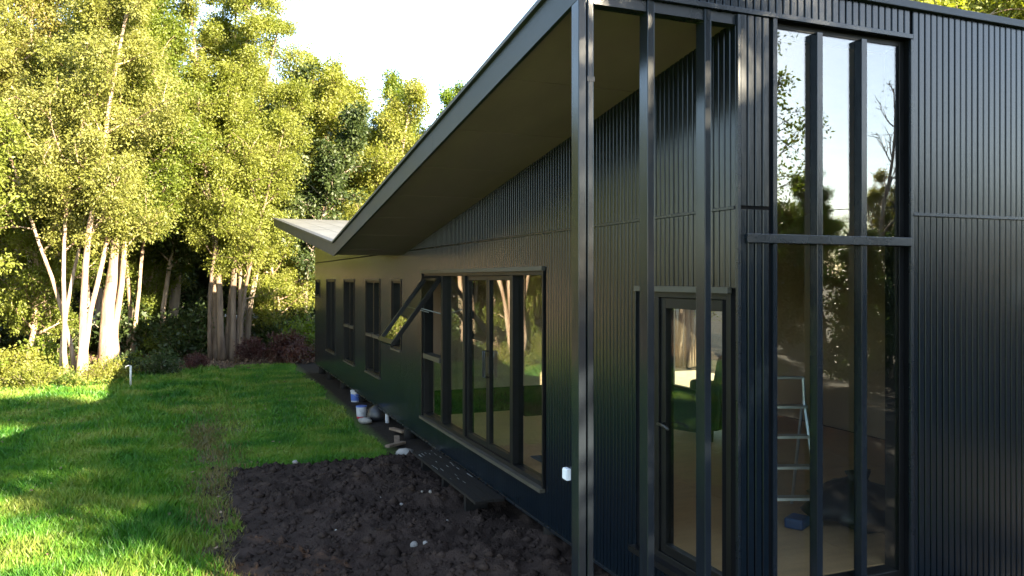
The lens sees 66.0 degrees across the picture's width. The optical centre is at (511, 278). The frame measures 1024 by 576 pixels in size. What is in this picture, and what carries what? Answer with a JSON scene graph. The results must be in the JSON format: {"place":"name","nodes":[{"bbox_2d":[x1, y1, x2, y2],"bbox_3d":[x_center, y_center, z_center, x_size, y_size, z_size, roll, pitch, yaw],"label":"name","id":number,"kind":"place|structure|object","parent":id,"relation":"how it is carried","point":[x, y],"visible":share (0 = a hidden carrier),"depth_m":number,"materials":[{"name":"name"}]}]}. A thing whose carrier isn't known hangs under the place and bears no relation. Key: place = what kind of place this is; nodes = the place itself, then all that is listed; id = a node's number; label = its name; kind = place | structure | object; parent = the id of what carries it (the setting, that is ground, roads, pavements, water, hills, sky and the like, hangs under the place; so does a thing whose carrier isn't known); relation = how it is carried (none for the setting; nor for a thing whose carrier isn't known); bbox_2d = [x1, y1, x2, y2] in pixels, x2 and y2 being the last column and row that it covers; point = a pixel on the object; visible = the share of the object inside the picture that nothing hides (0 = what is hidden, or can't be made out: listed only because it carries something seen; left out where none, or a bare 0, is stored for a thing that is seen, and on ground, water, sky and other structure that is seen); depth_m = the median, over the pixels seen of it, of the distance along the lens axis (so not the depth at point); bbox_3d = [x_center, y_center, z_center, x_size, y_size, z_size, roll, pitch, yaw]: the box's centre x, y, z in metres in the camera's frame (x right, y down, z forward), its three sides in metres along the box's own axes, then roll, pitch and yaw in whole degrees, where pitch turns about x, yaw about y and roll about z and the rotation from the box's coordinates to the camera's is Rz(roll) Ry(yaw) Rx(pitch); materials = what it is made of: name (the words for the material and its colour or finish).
{"place":"outdoors","nodes":[
{"label":"outdoors","id":0,"kind":"place"},
{"bbox_2d":[0,396,279,575],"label":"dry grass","id":1,"kind":"structure","parent":0,"point":[200,436],"depth_m":10.95,"materials":[{"name":"plant"}]},
{"bbox_2d":[0,362,388,575],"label":"lawn grass","id":2,"kind":"structure","parent":0,"point":[133,543],"depth_m":11.95,"materials":[{"name":"green plant"}]},
{"bbox_2d":[8,0,536,132],"label":"sky","id":3,"kind":"structure","parent":0,"point":[443,41],"materials":[{"name":"white"}]},
{"bbox_2d":[2,290,721,575],"bbox_3d":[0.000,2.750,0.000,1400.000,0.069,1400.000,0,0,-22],"label":"ground","id":4,"kind":"structure","parent":0,"point":[379,430],"depth_m":15.89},
{"bbox_2d":[0,357,9,367],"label":"shrub","id":5,"kind":"object","parent":4,"relation":"on","point":[1,362],"visible":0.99,"depth_m":19.75,"materials":[{"name":"yellow plant"}]},
{"bbox_2d":[2,322,24,358],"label":"understory shrub","id":6,"kind":"object","parent":4,"relation":"on","point":[15,343],"visible":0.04,"depth_m":26.21,"materials":[{"name":"green plant"}]},
{"bbox_2d":[0,97,33,335],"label":"tree","id":7,"kind":"object","parent":4,"relation":"on","point":[8,135],"visible":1,"depth_m":17.95,"materials":[{"name":"green plant"}]},
{"bbox_2d":[0,344,52,384],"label":"shrub","id":8,"kind":"object","parent":4,"relation":"on","point":[28,359],"visible":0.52,"depth_m":20.49,"materials":[{"name":"green plant"}]},
{"bbox_2d":[0,310,53,359],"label":"understory shrub","id":9,"kind":"object","parent":4,"relation":"on","point":[5,340],"visible":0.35,"depth_m":25.66,"materials":[{"name":"green plant"}]},
{"bbox_2d":[0,0,63,225],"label":"tree","id":10,"kind":"object","parent":4,"relation":"on","point":[4,75],"visible":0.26,"depth_m":23.22,"materials":[{"name":"green plant"}]},
{"bbox_2d":[3,360,69,389],"bbox_3d":[-11.930,2.386,19.555,1.426,0.816,1.464,0,0,5],"label":"shrub","id":11,"kind":"object","parent":4,"relation":"on","point":[18,377],"visible":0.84,"depth_m":19.30,"materials":[{"name":"green plant"}]},
{"bbox_2d":[11,331,77,373],"bbox_3d":[-13.109,2.121,21.849,2.276,1.379,1.895,0,0,32],"label":"shrub","id":12,"kind":"object","parent":4,"relation":"on","point":[41,344],"visible":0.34,"depth_m":21.66,"materials":[{"name":"green plant"}]},
{"bbox_2d":[0,0,89,348],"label":"tree","id":13,"kind":"object","parent":4,"relation":"on","point":[45,18],"visible":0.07,"depth_m":25.89,"materials":[{"name":"green plant"}]},
{"bbox_2d":[2,310,94,355],"bbox_3d":[-16.086,1.729,27.294,3.079,2.199,2.810,0,0,-15],"label":"understory shrub","id":14,"kind":"object","parent":4,"relation":"on","point":[76,338],"visible":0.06,"depth_m":27.03,"materials":[{"name":"green plant"}]},
{"bbox_2d":[0,117,107,345],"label":"tree","id":15,"kind":"object","parent":4,"relation":"on","point":[20,304],"visible":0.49,"depth_m":23.41,"materials":[{"name":"green plant"}]},
{"bbox_2d":[25,256,107,316],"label":"forest tree","id":16,"kind":"object","parent":4,"relation":"on","point":[77,294],"visible":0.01,"depth_m":46.07,"materials":[{"name":"green plant"}]},
{"bbox_2d":[51,367,87,386],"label":"shrub","id":17,"kind":"object","parent":4,"relation":"on","point":[66,378],"visible":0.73,"depth_m":19.49,"materials":[{"name":"green plant"}]},
{"bbox_2d":[0,341,140,389],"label":"ground cover","id":18,"kind":"object","parent":4,"relation":"on","point":[74,377],"visible":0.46,"depth_m":19.70,"materials":[{"name":"green plant"}]},
{"bbox_2d":[33,216,110,313],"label":"forest tree","id":19,"kind":"object","parent":4,"relation":"on","point":[90,261],"visible":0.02,"depth_m":28.07,"materials":[{"name":"green plant"}]},
{"bbox_2d":[55,308,94,352],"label":"understory shrub","id":20,"kind":"object","parent":4,"relation":"on","point":[77,336],"visible":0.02,"depth_m":29.08,"materials":[{"name":"green plant"}]},
{"bbox_2d":[71,289,103,315],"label":"forest tree","id":21,"kind":"object","parent":4,"relation":"on","point":[74,305],"visible":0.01,"depth_m":51.26,"materials":[{"name":"green plant"}]},
{"bbox_2d":[88,327,98,351],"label":"understory shrub","id":22,"kind":"object","parent":4,"relation":"on","point":[93,344],"visible":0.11,"depth_m":29.61,"materials":[{"name":"green plant"}]},
{"bbox_2d":[93,263,104,327],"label":"forest tree","id":23,"kind":"object","parent":4,"relation":"on","point":[99,301],"depth_m":41.25,"materials":[{"name":"beige plant"}]},
{"bbox_2d":[0,0,198,380],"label":"tree","id":24,"kind":"object","parent":4,"relation":"on","point":[98,130],"visible":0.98,"depth_m":20.93,"materials":[{"name":"green plant"}]},
{"bbox_2d":[89,324,124,351],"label":"understory shrub","id":25,"kind":"object","parent":4,"relation":"on","point":[94,340],"visible":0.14,"depth_m":29.27,"materials":[{"name":"green plant"}]},
{"bbox_2d":[84,358,133,380],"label":"shrub","id":26,"kind":"object","parent":4,"relation":"on","point":[97,368],"visible":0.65,"depth_m":20.72,"materials":[{"name":"green plant"}]},
{"bbox_2d":[101,349,147,373],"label":"shrub","id":27,"kind":"object","parent":4,"relation":"on","point":[130,358],"visible":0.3,"depth_m":21.87,"materials":[{"name":"green plant"}]},
{"bbox_2d":[125,365,131,385],"bbox_3d":[-9.661,2.481,19.873,0.198,0.638,0.116,0,0,-37],"label":"tap post","id":28,"kind":"object","parent":4,"relation":"on","point":[130,374],"visible":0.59,"depth_m":19.88,"materials":[{"name":"metal"}]},
{"bbox_2d":[77,293,188,356],"bbox_3d":[-13.385,1.553,28.431,3.292,2.577,3.608,0,0,12],"label":"understory shrub","id":29,"kind":"object","parent":4,"relation":"on","point":[143,322],"visible":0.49,"depth_m":27.69,"materials":[{"name":"green plant"}]},
{"bbox_2d":[117,350,150,368],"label":"shrub","id":30,"kind":"object","parent":4,"relation":"on","point":[133,353],"visible":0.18,"depth_m":23.42,"materials":[{"name":"green plant"}]},
{"bbox_2d":[70,262,201,299],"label":"forest tree","id":31,"kind":"object","parent":4,"relation":"on","point":[192,279],"visible":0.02,"depth_m":46.80,"materials":[{"name":"green plant"}]},
{"bbox_2d":[27,0,254,366],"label":"tree","id":32,"kind":"object","parent":4,"relation":"on","point":[173,30],"visible":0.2,"depth_m":24.23,"materials":[{"name":"green plant"}]},
{"bbox_2d":[89,210,197,352],"bbox_3d":[-13.768,-0.703,28.950,3.864,7.204,3.441,0,0,4],"label":"tree","id":33,"kind":"object","parent":4,"relation":"on","point":[150,292],"visible":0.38,"depth_m":28.57,"materials":[{"name":"green plant"}]},
{"bbox_2d":[93,73,214,354],"bbox_3d":[-12.779,-2.893,27.287,4.583,11.578,4.048,0,0,-36],"label":"forest tree","id":34,"kind":"object","parent":4,"relation":"on","point":[130,308],"depth_m":27.39,"materials":[{"name":"green plant"}]},
{"bbox_2d":[1,343,314,384],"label":"leaf litter","id":35,"kind":"object","parent":4,"relation":"on","point":[219,362],"visible":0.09,"depth_m":25.88,"materials":[{"name":"brown plant"}]},
{"bbox_2d":[123,293,197,324],"bbox_3d":[-14.944,1.608,33.657,3.443,2.459,3.142,0,0,-25],"label":"understory shrub","id":36,"kind":"object","parent":4,"relation":"on","point":[182,305],"visible":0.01,"depth_m":33.32,"materials":[{"name":"green plant"}]},
{"bbox_2d":[137,345,185,374],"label":"shrub","id":37,"kind":"object","parent":4,"relation":"on","point":[163,364],"visible":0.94,"depth_m":21.96,"materials":[{"name":"green plant"}]},
{"bbox_2d":[138,325,196,356],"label":"shrub","id":38,"kind":"object","parent":4,"relation":"on","point":[151,344],"visible":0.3,"depth_m":27.23,"materials":[{"name":"green plant"}]},
{"bbox_2d":[140,284,203,324],"bbox_3d":[-14.620,1.399,32.836,4.072,2.908,3.716,0,0,38],"label":"understory shrub","id":39,"kind":"object","parent":4,"relation":"on","point":[184,304],"visible":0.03,"depth_m":32.60,"materials":[{"name":"green plant"}]},
{"bbox_2d":[139,0,210,318],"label":"tree","id":40,"kind":"object","parent":4,"relation":"on","point":[174,301],"visible":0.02,"depth_m":30.12,"materials":[{"name":"green plant"}]},
{"bbox_2d":[1,375,359,568],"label":"fallen leaves","id":41,"kind":"object","parent":4,"relation":"on","point":[175,460],"visible":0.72,"depth_m":12.83,"materials":[{"name":"brown plant"}]},
{"bbox_2d":[169,249,209,307],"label":"forest tree","id":42,"kind":"object","parent":4,"relation":"on","point":[200,290],"visible":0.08,"depth_m":47.75,"materials":[{"name":"green plant"}]},
{"bbox_2d":[134,83,245,324],"bbox_3d":[-11.654,-2.324,28.703,3.549,10.399,4.353,0,0,39],"label":"forest tree","id":43,"kind":"object","parent":4,"relation":"on","point":[174,245],"visible":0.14,"depth_m":28.09,"materials":[{"name":"green plant"}]},
{"bbox_2d":[146,295,236,359],"bbox_3d":[-11.263,1.690,27.702,2.918,2.284,3.198,0,0,-11],"label":"understory shrub","id":44,"kind":"object","parent":4,"relation":"on","point":[198,320],"visible":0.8,"depth_m":27.24,"materials":[{"name":"green plant"}]},
{"bbox_2d":[179,352,210,368],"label":"shrub","id":45,"kind":"object","parent":4,"relation":"on","point":[196,360],"visible":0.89,"depth_m":23.71,"materials":[{"name":"brown plant"}]},
{"bbox_2d":[198,243,227,286],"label":"forest tree","id":46,"kind":"object","parent":4,"relation":"on","point":[208,257],"depth_m":34.62,"materials":[{"name":"green plant"}]},
{"bbox_2d":[194,254,244,316],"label":"forest tree","id":47,"kind":"object","parent":4,"relation":"on","point":[225,288],"visible":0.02,"depth_m":49.10,"materials":[{"name":"green plant"}]},
{"bbox_2d":[213,79,246,333],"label":"forest tree","id":48,"kind":"object","parent":4,"relation":"on","point":[244,322],"depth_m":39.41,"materials":[{"name":"brown plant"}]},
{"bbox_2d":[150,0,317,360],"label":"tree","id":49,"kind":"object","parent":4,"relation":"on","point":[235,237],"visible":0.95,"depth_m":26.23,"materials":[{"name":"green plant"}]},
{"bbox_2d":[236,304,269,344],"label":"understory shrub","id":50,"kind":"object","parent":4,"relation":"on","point":[258,326],"visible":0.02,"depth_m":31.72,"materials":[{"name":"green plant"}]},
{"bbox_2d":[233,335,275,361],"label":"shrub","id":51,"kind":"object","parent":4,"relation":"on","point":[256,350],"visible":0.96,"depth_m":26.15,"materials":[{"name":"brown plant"}]},
{"bbox_2d":[223,265,297,314],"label":"forest tree","id":52,"kind":"object","parent":4,"relation":"on","point":[255,298],"depth_m":49.26,"materials":[{"name":"green plant"}]},
{"bbox_2d":[226,199,314,331],"bbox_3d":[-8.774,-0.906,29.361,3.644,7.628,4.091,0,0,-4],"label":"tree","id":53,"kind":"object","parent":4,"relation":"on","point":[284,274],"visible":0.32,"depth_m":29.03,"materials":[{"name":"green plant"}]},
{"bbox_2d":[251,297,314,347],"bbox_3d":[-8.212,1.694,29.443,3.184,2.274,2.906,0,0,14],"label":"understory shrub","id":54,"kind":"object","parent":4,"relation":"on","point":[263,333],"visible":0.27,"depth_m":29.09,"materials":[{"name":"green plant"}]},
{"bbox_2d":[244,61,326,345],"bbox_3d":[-8.787,-2.861,29.357,3.925,11.499,4.814,0,0,14],"label":"forest tree","id":55,"kind":"object","parent":4,"relation":"on","point":[303,70],"visible":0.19,"depth_m":28.75,"materials":[{"name":"green plant"}]},
{"bbox_2d":[268,328,314,362],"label":"shrub","id":56,"kind":"object","parent":4,"relation":"on","point":[292,348],"visible":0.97,"depth_m":25.82,"materials":[{"name":"brown plant"}]},
{"bbox_2d":[271,313,314,357],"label":"shrub","id":57,"kind":"object","parent":4,"relation":"on","point":[302,329],"visible":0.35,"depth_m":27.26,"materials":[{"name":"green plant"}]},
{"bbox_2d":[222,44,374,308],"bbox_3d":[-8.702,-3.382,33.468,7.246,12.672,6.863,0,0,35],"label":"tree","id":58,"kind":"object","parent":4,"relation":"on","point":[317,60],"visible":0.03,"depth_m":31.30,"materials":[{"name":"green plant"}]},
{"bbox_2d":[297,274,314,304],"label":"forest tree","id":59,"kind":"object","parent":4,"relation":"on","point":[312,287],"depth_m":50.50,"materials":[{"name":"green plant"}]},
{"bbox_2d":[278,101,372,319],"bbox_3d":[-7.085,-1.838,29.365,3.936,9.402,3.209,0,0,8],"label":"forest tree","id":60,"kind":"object","parent":4,"relation":"on","point":[346,148],"visible":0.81,"depth_m":28.98,"materials":[{"name":"green plant"}]},
{"bbox_2d":[328,136,359,213],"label":"forest tree","id":61,"kind":"object","parent":4,"relation":"on","point":[349,182],"visible":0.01,"depth_m":33.07,"materials":[{"name":"green plant"}]},
{"bbox_2d":[350,389,358,401],"bbox_3d":[-3.483,2.610,17.555,0.240,0.280,0.228,0,0,34],"label":"paint bucket","id":62,"kind":"object","parent":4,"relation":"on","point":[354,396],"visible":0.62,"depth_m":17.47,"materials":[{"name":"plastic"}]},
{"bbox_2d":[286,62,433,244],"bbox_3d":[-5.975,-2.928,32.296,6.354,11.733,6.709,0,0,-4],"label":"tree","id":63,"kind":"object","parent":4,"relation":"on","point":[393,125],"visible":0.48,"depth_m":31.47,"materials":[{"name":"green plant"}]},
{"bbox_2d":[356,405,367,418],"bbox_3d":[-2.963,2.625,15.555,0.240,0.250,0.228,0,0,34],"label":"paint bucket","id":64,"kind":"object","parent":4,"relation":"on","point":[361,411],"visible":0.91,"depth_m":15.47,"materials":[{"name":"plastic"}]},
{"bbox_2d":[358,416,371,423],"bbox_3d":[-2.799,2.700,15.021,0.249,0.160,0.254,0,0,-22],"label":"flat stone","id":65,"kind":"object","parent":4,"relation":"on","point":[365,420],"visible":1,"depth_m":14.94,"materials":[{"name":"white stone"}]},
{"bbox_2d":[367,404,384,420],"bbox_3d":[-2.627,2.595,15.320,0.400,0.310,0.400,0,0,-22],"label":"dark sack","id":66,"kind":"object","parent":4,"relation":"on","point":[374,413],"visible":0.8,"depth_m":15.17,"materials":[{"name":"grey plastic"}]},
{"bbox_2d":[333,120,429,205],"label":"tree","id":67,"kind":"object","parent":4,"relation":"on","point":[418,128],"visible":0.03,"depth_m":35.78,"materials":[{"name":"green plant"}]},
{"bbox_2d":[385,414,388,422],"bbox_3d":[-2.339,2.570,14.789,0.080,0.260,0.078,0,0,-22],"label":"plastic bottle","id":68,"kind":"object","parent":4,"relation":"on","point":[386,418],"visible":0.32,"depth_m":14.75,"materials":[{"name":"white plastic"}]},
{"bbox_2d":[385,441,405,447],"bbox_3d":[-1.893,2.688,12.814,0.090,0.040,0.450,0,-2,28],"label":"timber offcut","id":69,"kind":"object","parent":4,"relation":"on","point":[395,444],"visible":1,"depth_m":12.77,"materials":[{"name":"brown wood"}]},
{"bbox_2d":[389,427,403,432],"bbox_3d":[-2.024,2.676,13.946,0.090,0.040,0.500,0,-2,-35],"label":"timber offcut","id":70,"kind":"object","parent":4,"relation":"on","point":[396,429],"visible":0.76,"depth_m":13.91,"materials":[{"name":"brown wood"}]},
{"bbox_2d":[394,435,399,442],"bbox_3d":[-1.931,2.700,13.230,0.090,0.040,0.700,0,-2,-9],"label":"timber offcut","id":71,"kind":"object","parent":4,"relation":"on","point":[396,438],"visible":0.91,"depth_m":13.24,"materials":[{"name":"brown wood"}]},
{"bbox_2d":[373,68,423,150],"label":"tree","id":72,"kind":"object","parent":4,"relation":"on","point":[393,82],"visible":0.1,"depth_m":39.89,"materials":[{"name":"green plant"}]},
{"bbox_2d":[396,448,412,454],"bbox_3d":[-1.657,2.690,12.224,0.292,0.154,0.239,0,0,23],"label":"flat stone","id":73,"kind":"object","parent":4,"relation":"on","point":[401,451],"visible":0.62,"depth_m":12.15,"materials":[{"name":"white stone"}]},
{"bbox_2d":[223,449,611,575],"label":"dirt patch","id":74,"kind":"object","parent":4,"relation":"on","point":[517,516],"visible":0.46,"depth_m":8.43,"materials":[{"name":"soil"}]},
{"bbox_2d":[201,449,571,575],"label":"soil clods","id":75,"kind":"object","parent":74,"relation":"on","point":[394,549],"visible":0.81,"depth_m":8.52,"materials":[{"name":"brown soil"}]},
{"bbox_2d":[410,541,417,546],"bbox_3d":[-0.983,2.670,7.918,0.092,0.078,0.073,0,0,-38],"label":"pebble","id":76,"kind":"object","parent":74,"relation":"on","point":[413,543],"visible":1,"depth_m":7.89,"materials":[{"name":"grey stone"}]},
{"bbox_2d":[433,80,467,119],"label":"tree","id":77,"kind":"object","parent":4,"relation":"on","point":[446,97],"visible":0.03,"depth_m":40.06,"materials":[{"name":"green plant"}]},
{"bbox_2d":[412,449,503,510],"bbox_3d":[-0.758,2.617,10.074,0.348,0.306,2.770,0,0,-22],"label":"timber step","id":78,"kind":"object","parent":4,"relation":"on","point":[476,492],"visible":0.95,"depth_m":9.71,"materials":[{"name":"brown wood"}]},
{"bbox_2d":[273,0,1023,575],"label":"house","id":79,"kind":"structure","parent":4,"relation":"on","point":[545,230],"depth_m":5.96,"materials":[{"name":"black metal"}]},
{"bbox_2d":[315,280,319,297],"bbox_3d":[-5.561,0.275,22.790,0.160,0.510,0.806,0,0,-22],"label":"window","id":80,"kind":"structure","parent":79,"relation":"in","point":[317,281],"depth_m":23.09,"materials":[{"name":"black glass"}]},
{"bbox_2d":[325,279,334,354],"bbox_3d":[-4.688,0.965,20.608,0.160,1.930,1.406,0,0,-22],"label":"window","id":81,"kind":"structure","parent":79,"relation":"in","point":[330,283],"depth_m":21.18,"materials":[{"name":"black glass"}]},
{"bbox_2d":[343,279,354,366],"bbox_3d":[-3.699,0.975,18.133,0.160,1.950,1.336,0,0,-22],"label":"window","id":82,"kind":"structure","parent":79,"relation":"in","point":[348,284],"depth_m":18.68,"materials":[{"name":"black glass"}]},
{"bbox_2d":[364,279,379,379],"bbox_3d":[-2.726,0.960,15.701,0.160,1.920,1.376,0,0,-22],"label":"window","id":83,"kind":"structure","parent":79,"relation":"in","point":[372,286],"depth_m":15.87,"materials":[{"name":"black glass"}]},
{"bbox_2d":[390,279,401,352],"bbox_3d":[-1.979,0.630,13.834,0.160,1.260,0.736,0,0,-22],"label":"window","id":84,"kind":"structure","parent":79,"relation":"in","point":[396,284],"depth_m":14.11,"materials":[{"name":"black glass"}]},
{"bbox_2d":[467,276,487,447],"bbox_3d":[-0.448,1.015,9.984,0.116,2.106,0.798,0,0,-22],"label":"glass door","id":85,"kind":"structure","parent":79,"relation":"in","point":[470,434],"depth_m":10.31,"materials":[{"name":"black metal"}]},
{"bbox_2d":[484,276,509,460],"bbox_3d":[-0.150,1.015,9.239,0.116,2.106,0.798,0,0,-22],"label":"glass door","id":86,"kind":"structure","parent":79,"relation":"in","point":[498,450],"depth_m":9.57,"materials":[{"name":"black metal"}]},
{"bbox_2d":[562,467,570,480],"bbox_3d":[0.511,1.830,7.399,0.053,0.110,0.090,0,0,-22],"label":"outlet box","id":87,"kind":"object","parent":79,"relation":"attached to","point":[566,473],"visible":1,"depth_m":7.36,"materials":[{"name":"white plastic"}]},
{"bbox_2d":[674,309,689,388],"bbox_3d":[3.417,1.015,14.426,0.100,2.130,3.550,0,0,-22],"label":"rear window","id":88,"kind":"structure","parent":79,"relation":"in","point":[675,385],"depth_m":15.22,"materials":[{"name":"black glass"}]},
{"bbox_2d":[656,298,721,575],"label":"entrance door","id":89,"kind":"structure","parent":79,"relation":"in","point":[667,304],"depth_m":5.95,"materials":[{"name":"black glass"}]},
{"bbox_2d":[674,355,721,441],"bbox_3d":[2.617,1.540,10.655,1.014,1.120,1.180,0,0,43],"label":"armchair","id":90,"kind":"object","parent":79,"relation":"on","point":[684,409],"visible":0.34,"depth_m":10.15,"materials":[{"name":"green fabric"}]},
{"bbox_2d":[784,513,809,530],"bbox_3d":[2.414,2.055,6.674,0.160,0.090,0.200,0,0,40],"label":"tool case","id":91,"kind":"object","parent":79,"relation":"on","point":[796,521],"visible":1,"depth_m":6.62,"materials":[{"name":"blue plastic"}]},
{"bbox_2d":[777,376,823,525],"bbox_3d":[2.425,1.486,7.031,0.431,1.239,0.691,0,0,-2],"label":"step ladder","id":92,"kind":"object","parent":79,"relation":"on","point":[795,466],"visible":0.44,"depth_m":6.94,"materials":[{"name":"metal"}]},
{"bbox_2d":[746,18,911,575],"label":"tall window","id":93,"kind":"structure","parent":79,"relation":"in","point":[894,70],"depth_m":5.50,"materials":[{"name":"black metal"}]},
{"bbox_2d":[800,469,884,533],"bbox_3d":[3.001,1.873,6.858,0.933,0.453,0.954,0,0,20],"label":"rubbish sack","id":94,"kind":"object","parent":79,"relation":"on","point":[838,499],"visible":0.48,"depth_m":6.64,"materials":[{"name":"plastic"}]},
{"bbox_2d":[675,309,719,367],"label":"tree","id":95,"kind":"object","parent":4,"relation":"on","point":[689,347],"depth_m":24.65,"materials":[{"name":"beige plant"}]},
{"bbox_2d":[912,0,1023,19],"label":"tree","id":96,"kind":"object","parent":4,"relation":"on","point":[1014,9],"visible":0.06,"depth_m":18.21,"materials":[{"name":"green plant"}]},
{"bbox_2d":[530,455,541,462],"bbox_3d":[0.659,2.092,8.988,0.600,0.012,0.900,0,0,-22],"label":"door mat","id":97,"kind":"object","parent":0,"point":[538,458],"depth_m":9.21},
{"bbox_2d":[675,370,714,386],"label":"deck","id":98,"kind":"structure","parent":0,"point":[683,378],"depth_m":17.59,"materials":[{"name":"brown wood"}]}
]}

